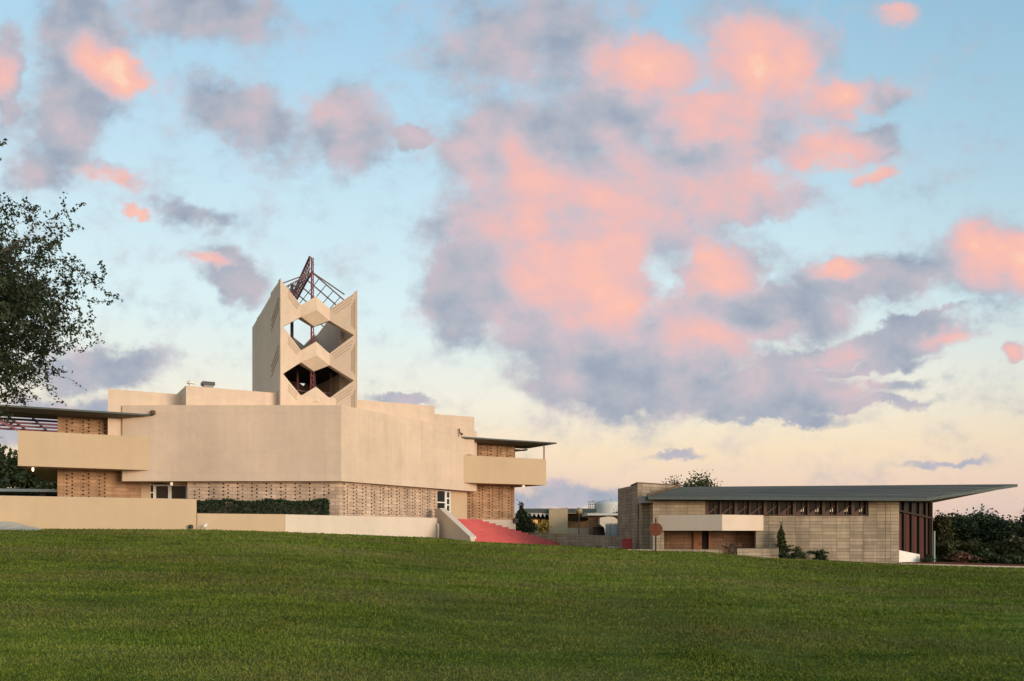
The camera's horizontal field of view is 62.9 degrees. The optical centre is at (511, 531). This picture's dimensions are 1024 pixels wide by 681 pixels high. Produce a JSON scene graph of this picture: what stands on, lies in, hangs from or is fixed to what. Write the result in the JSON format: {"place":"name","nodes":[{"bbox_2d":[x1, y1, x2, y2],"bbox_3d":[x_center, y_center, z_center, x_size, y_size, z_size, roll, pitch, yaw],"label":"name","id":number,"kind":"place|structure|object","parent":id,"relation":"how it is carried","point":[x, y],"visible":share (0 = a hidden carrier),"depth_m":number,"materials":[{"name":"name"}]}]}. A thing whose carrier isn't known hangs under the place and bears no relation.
{"place":"outdoors","nodes":[
{"label":"outdoors","id":0,"kind":"place"},
{"bbox_2d":[0,521,44,530],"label":"path","id":1,"kind":"structure","parent":0,"point":[4,525],"depth_m":39.52,"materials":[{"name":"concrete"}]},
{"bbox_2d":[0,528,1023,680],"bbox_3d":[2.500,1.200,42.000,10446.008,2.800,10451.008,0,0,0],"label":"ground","id":2,"kind":"structure","parent":0,"point":[427,597],"depth_m":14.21,"materials":[{"name":"green plant"}]},
{"bbox_2d":[0,443,30,493],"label":"tree","id":3,"kind":"object","parent":2,"relation":"on","point":[4,480],"visible":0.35,"depth_m":87.73,"materials":[{"name":"green plant"}]},
{"bbox_2d":[0,447,51,488],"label":"tree","id":4,"kind":"object","parent":2,"relation":"on","point":[35,482],"visible":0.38,"depth_m":88.61,"materials":[{"name":"green plant"}]},
{"bbox_2d":[0,489,56,496],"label":"covered walk","id":5,"kind":"structure","parent":2,"relation":"on","point":[29,492],"depth_m":65.12,"materials":[{"name":"grey concrete"}]},
{"bbox_2d":[28,478,56,488],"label":"tree","id":6,"kind":"object","parent":2,"relation":"on","point":[53,485],"visible":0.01,"depth_m":94.92,"materials":[{"name":"green plant"}]},
{"bbox_2d":[0,138,122,437],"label":"oak tree","id":7,"kind":"object","parent":2,"relation":"on","point":[20,301],"visible":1,"depth_m":15.68,"materials":[{"name":"green plant"}]},
{"bbox_2d":[0,495,196,528],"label":"terrace wall","id":8,"kind":"structure","parent":2,"relation":"on","point":[46,512],"depth_m":41.84,"materials":[{"name":"beige paint"}]},
{"bbox_2d":[0,256,556,530],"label":"chapel","id":9,"kind":"structure","parent":2,"relation":"on","point":[279,430],"depth_m":53.35,"materials":[{"name":"paint"}]},
{"bbox_2d":[150,484,153,497],"bbox_3d":[-23.123,-1.985,53.635,0.470,2.070,0.150,0,0,0],"label":"window","id":10,"kind":"structure","parent":9,"relation":"in","point":[152,485],"depth_m":53.64,"materials":[{"name":"white glass"}]},
{"bbox_2d":[154,484,186,498],"bbox_3d":[-21.828,-1.975,53.635,2.120,2.050,0.150,0,0,0],"label":"door","id":11,"kind":"structure","parent":9,"relation":"in","point":[176,491],"depth_m":53.64,"materials":[{"name":"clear glass"}]},
{"bbox_2d":[437,490,445,507],"bbox_3d":[-5.421,-2.005,62.219,0.150,2.110,1.560,0,0,30],"label":"door","id":12,"kind":"structure","parent":9,"relation":"in","point":[441,494],"depth_m":62.49,"materials":[{"name":"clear glass"}]},
{"bbox_2d":[446,491,450,512],"bbox_3d":[-4.871,-2.005,63.172,0.150,2.110,0.600,0,0,30],"label":"window","id":13,"kind":"structure","parent":9,"relation":"in","point":[448,493],"depth_m":63.29,"materials":[{"name":"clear glass"}]},
{"bbox_2d":[197,513,436,537],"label":"planter wall","id":14,"kind":"structure","parent":2,"relation":"on","point":[390,526],"depth_m":49.16,"materials":[{"name":"beige paint"}]},
{"bbox_2d":[197,498,329,514],"bbox_3d":[-15.223,-1.361,50.915,8.222,1.402,1.449,0,0,0],"label":"hedge","id":15,"kind":"object","parent":14,"relation":"on","point":[318,506],"visible":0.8,"depth_m":50.43,"materials":[{"name":"green plant"}]},
{"bbox_2d":[436,523,438,537],"bbox_3d":[-5.238,0.097,59.027,0.253,1.406,0.120,0,0,45],"label":"drain pipe","id":16,"kind":"object","parent":14,"relation":"attached to","point":[437,530],"visible":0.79,"depth_m":58.96,"materials":[{"name":"white metal"}]},
{"bbox_2d":[435,508,559,544],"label":"staircase","id":17,"kind":"structure","parent":2,"relation":"on","point":[451,526],"depth_m":63.15,"materials":[{"name":"paint"}]},
{"bbox_2d":[515,499,543,532],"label":"evergreen","id":18,"kind":"object","parent":2,"relation":"on","point":[525,523],"visible":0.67,"depth_m":73.55,"materials":[{"name":"green plant"}]},
{"bbox_2d":[537,520,551,532],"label":"flowering shrub","id":19,"kind":"object","parent":2,"relation":"on","point":[541,526],"visible":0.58,"depth_m":93.10,"materials":[{"name":"yellow plant"}]},
{"bbox_2d":[523,507,595,534],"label":"walkway pavilion","id":20,"kind":"structure","parent":2,"relation":"on","point":[563,521],"depth_m":95.00,"materials":[{"name":"beige paint"}]},
{"bbox_2d":[568,517,587,519],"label":"window","id":21,"kind":"structure","parent":20,"relation":"in","point":[569,518],"depth_m":97.59,"materials":[{"name":"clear glass"}]},
{"bbox_2d":[521,532,621,547],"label":"retaining wall","id":22,"kind":"structure","parent":2,"relation":"on","point":[586,540],"depth_m":68.61,"materials":[{"name":"grey concrete"}]},
{"bbox_2d":[575,508,581,534],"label":"lamp post","id":23,"kind":"object","parent":2,"relation":"on","point":[578,511],"visible":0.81,"depth_m":75.85,"materials":[{"name":"black metal"}]},
{"bbox_2d":[588,500,594,507],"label":"antenna frame","id":24,"kind":"object","parent":2,"relation":"on","point":[590,504],"visible":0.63,"depth_m":135.95,"materials":[{"name":"grey metal"}]},
{"bbox_2d":[582,513,617,535],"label":"annex building","id":25,"kind":"structure","parent":2,"relation":"on","point":[597,521],"depth_m":88.00,"materials":[{"name":"paint"}]},
{"bbox_2d":[593,527,604,535],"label":"doorway","id":26,"kind":"structure","parent":25,"relation":"in","point":[596,530],"depth_m":87.80,"materials":[{"name":"black"}]},
{"bbox_2d":[595,499,617,512],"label":"water tank","id":27,"kind":"object","parent":2,"relation":"on","point":[605,506],"visible":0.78,"depth_m":138.04,"materials":[{"name":"grey metal"}]},
{"bbox_2d":[605,523,617,535],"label":"screen fence","id":28,"kind":"object","parent":2,"relation":"on","point":[611,529],"visible":0.13,"depth_m":74.00,"materials":[{"name":"grey metal"}]},
{"bbox_2d":[621,539,632,548],"bbox_3d":[8.289,1.214,60.350,0.736,1.372,0.780,0,0,0],"label":"red bin","id":29,"kind":"object","parent":2,"relation":"on","point":[626,543],"visible":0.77,"depth_m":60.00,"materials":[{"name":"paint"}]},
{"bbox_2d":[649,518,662,550],"bbox_3d":[9.476,0.308,55.158,0.877,2.415,0.217,0,0,0],"label":"round sign","id":30,"kind":"object","parent":2,"relation":"on","point":[655,529],"visible":0.96,"depth_m":55.07,"materials":[{"name":"red metal"}]},
{"bbox_2d":[626,549,723,552],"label":"planter wall","id":31,"kind":"structure","parent":2,"relation":"on","point":[710,550],"depth_m":55.70,"materials":[{"name":"beige concrete"}]},
{"bbox_2d":[662,475,688,486],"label":"tree","id":32,"kind":"object","parent":2,"relation":"on","point":[676,482],"visible":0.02,"depth_m":89.84,"materials":[{"name":"green plant"}]},
{"bbox_2d":[681,469,722,486],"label":"tree","id":33,"kind":"object","parent":2,"relation":"on","point":[705,483],"visible":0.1,"depth_m":85.47,"materials":[{"name":"green plant"}]},
{"bbox_2d":[718,541,743,553],"bbox_3d":[14.348,1.202,55.332,1.822,1.079,1.537,0,0,33],"label":"dry shrub","id":34,"kind":"object","parent":2,"relation":"on","point":[731,546],"visible":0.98,"depth_m":55.36,"materials":[{"name":"brown plant"}]},
{"bbox_2d":[736,548,778,557],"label":"planter wall","id":35,"kind":"structure","parent":2,"relation":"on","point":[766,552],"depth_m":55.40,"materials":[{"name":"beige concrete"}]},
{"bbox_2d":[775,522,789,548],"bbox_3d":[18.202,0.675,56.369,0.867,2.681,0.967,0,0,33],"label":"climbing shrub","id":36,"kind":"object","parent":2,"relation":"on","point":[781,538],"visible":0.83,"depth_m":56.24,"materials":[{"name":"green plant"}]},
{"bbox_2d":[775,544,793,557],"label":"shrub","id":37,"kind":"object","parent":2,"relation":"on","point":[785,549],"visible":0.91,"depth_m":55.68,"materials":[{"name":"green plant"}]},
{"bbox_2d":[787,546,808,558],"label":"shrub","id":38,"kind":"object","parent":2,"relation":"on","point":[798,554],"visible":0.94,"depth_m":55.92,"materials":[{"name":"green plant"}]},
{"bbox_2d":[806,549,828,560],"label":"shrub","id":39,"kind":"object","parent":2,"relation":"on","point":[821,555],"visible":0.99,"depth_m":55.91,"materials":[{"name":"green plant"}]},
{"bbox_2d":[618,482,1017,563],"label":"lecture hall","id":40,"kind":"structure","parent":2,"relation":"on","point":[893,524],"depth_m":57.18,"materials":[{"name":"beige concrete"}]},
{"bbox_2d":[693,531,701,548],"bbox_3d":[12.904,0.940,58.205,0.580,2.120,0.170,0,0,0],"label":"door","id":41,"kind":"structure","parent":40,"relation":"in","point":[697,535],"depth_m":58.17,"materials":[{"name":"orange wood"}]},
{"bbox_2d":[702,531,707,548],"bbox_3d":[13.439,0.940,58.278,0.450,2.120,0.035,0,0,0],"label":"doorway","id":42,"kind":"structure","parent":40,"relation":"in","point":[704,533],"depth_m":58.26,"materials":[{"name":"black"}]},
{"bbox_2d":[705,501,867,515],"bbox_3d":[18.715,-1.571,57.240,11.131,1.057,0.280,0,0,0],"label":"clerestory window","id":43,"kind":"structure","parent":40,"relation":"in","point":[765,508],"depth_m":57.29,"materials":[{"name":"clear glass"}]},
{"bbox_2d":[899,502,931,561],"bbox_3d":[28.028,0.070,58.558,3.950,4.260,0.380,0,0,-30],"label":"prow window","id":44,"kind":"structure","parent":40,"relation":"in","point":[915,518],"depth_m":58.63,"materials":[{"name":"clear glass"}]},
{"bbox_2d":[933,531,934,561],"bbox_3d":[29.973,1.140,59.438,0.133,2.320,0.140,0,0,0],"label":"pipe post","id":45,"kind":"object","parent":2,"relation":"on","point":[934,545],"visible":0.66,"depth_m":59.37,"materials":[{"name":"green metal"}]},
{"bbox_2d":[933,510,954,561],"bbox_3d":[32.763,0.478,63.944,2.136,4.276,2.014,0,0,-39],"label":"tree","id":46,"kind":"object","parent":2,"relation":"on","point":[944,532],"visible":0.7,"depth_m":63.51,"materials":[{"name":"green plant"}]},
{"bbox_2d":[937,540,961,561],"bbox_3d":[32.311,1.569,61.569,1.695,1.936,1.843,0,0,-14],"label":"bush","id":47,"kind":"object","parent":2,"relation":"on","point":[949,547],"visible":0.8,"depth_m":61.33,"materials":[{"name":"green plant"}]},
{"bbox_2d":[936,509,986,560],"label":"tree","id":48,"kind":"object","parent":2,"relation":"on","point":[967,528],"visible":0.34,"depth_m":65.10,"materials":[{"name":"green plant"}]},
{"bbox_2d":[899,561,1023,565],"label":"flower bed","id":49,"kind":"object","parent":2,"relation":"on","point":[963,563],"visible":0.28,"depth_m":57.49,"materials":[{"name":"green plant"}]},
{"bbox_2d":[919,554,936,562],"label":"shrub","id":50,"kind":"object","parent":49,"relation":"on","point":[927,558],"visible":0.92,"depth_m":58.11,"materials":[{"name":"green plant"}]},
{"bbox_2d":[901,563,1023,567],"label":"kerb","id":51,"kind":"structure","parent":2,"relation":"on","point":[969,565],"depth_m":56.38,"materials":[{"name":"concrete"}]},
{"bbox_2d":[942,551,983,562],"bbox_3d":[32.569,1.968,60.687,2.342,1.193,2.973,0,0,-44],"label":"bush","id":52,"kind":"object","parent":2,"relation":"on","point":[962,556],"visible":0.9,"depth_m":60.27,"materials":[{"name":"brown plant"}]},
{"bbox_2d":[956,538,985,562],"bbox_3d":[34.049,1.537,61.767,2.274,2.084,3.035,0,0,-25],"label":"bush","id":53,"kind":"object","parent":2,"relation":"on","point":[970,546],"visible":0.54,"depth_m":61.70,"materials":[{"name":"green plant"}]},
{"bbox_2d":[954,503,1012,549],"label":"tree","id":54,"kind":"object","parent":2,"relation":"on","point":[984,520],"visible":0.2,"depth_m":68.60,"materials":[{"name":"green plant"}]},
{"bbox_2d":[970,549,1011,562],"bbox_3d":[34.386,1.881,60.556,3.151,1.472,3.449,0,0,31],"label":"bush","id":55,"kind":"object","parent":2,"relation":"on","point":[986,555],"visible":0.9,"depth_m":59.95,"materials":[{"name":"green plant"}]},
{"bbox_2d":[974,539,1008,554],"bbox_3d":[35.240,1.579,61.663,3.064,2.091,2.418,0,0,10],"label":"bush","id":56,"kind":"object","parent":2,"relation":"on","point":[991,547],"visible":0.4,"depth_m":61.23,"materials":[{"name":"green plant"}]},
{"bbox_2d":[979,514,1023,553],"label":"tree","id":57,"kind":"object","parent":2,"relation":"on","point":[1006,533],"visible":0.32,"depth_m":67.36,"materials":[{"name":"green plant"}]},
{"bbox_2d":[988,547,1023,563],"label":"bush","id":58,"kind":"object","parent":2,"relation":"on","point":[1013,556],"visible":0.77,"depth_m":59.91,"materials":[{"name":"green plant"}]},
{"bbox_2d":[996,532,1023,552],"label":"bush","id":59,"kind":"object","parent":2,"relation":"on","point":[1015,542],"visible":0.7,"depth_m":60.53,"materials":[{"name":"green plant"}]},
{"bbox_2d":[1009,509,1023,553],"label":"tree","id":60,"kind":"object","parent":2,"relation":"on","point":[1019,533],"visible":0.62,"depth_m":62.53,"materials":[{"name":"green plant"}]},
{"bbox_2d":[0,0,1023,522],"label":"sky","id":61,"kind":"structure","parent":0,"point":[750,242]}
]}

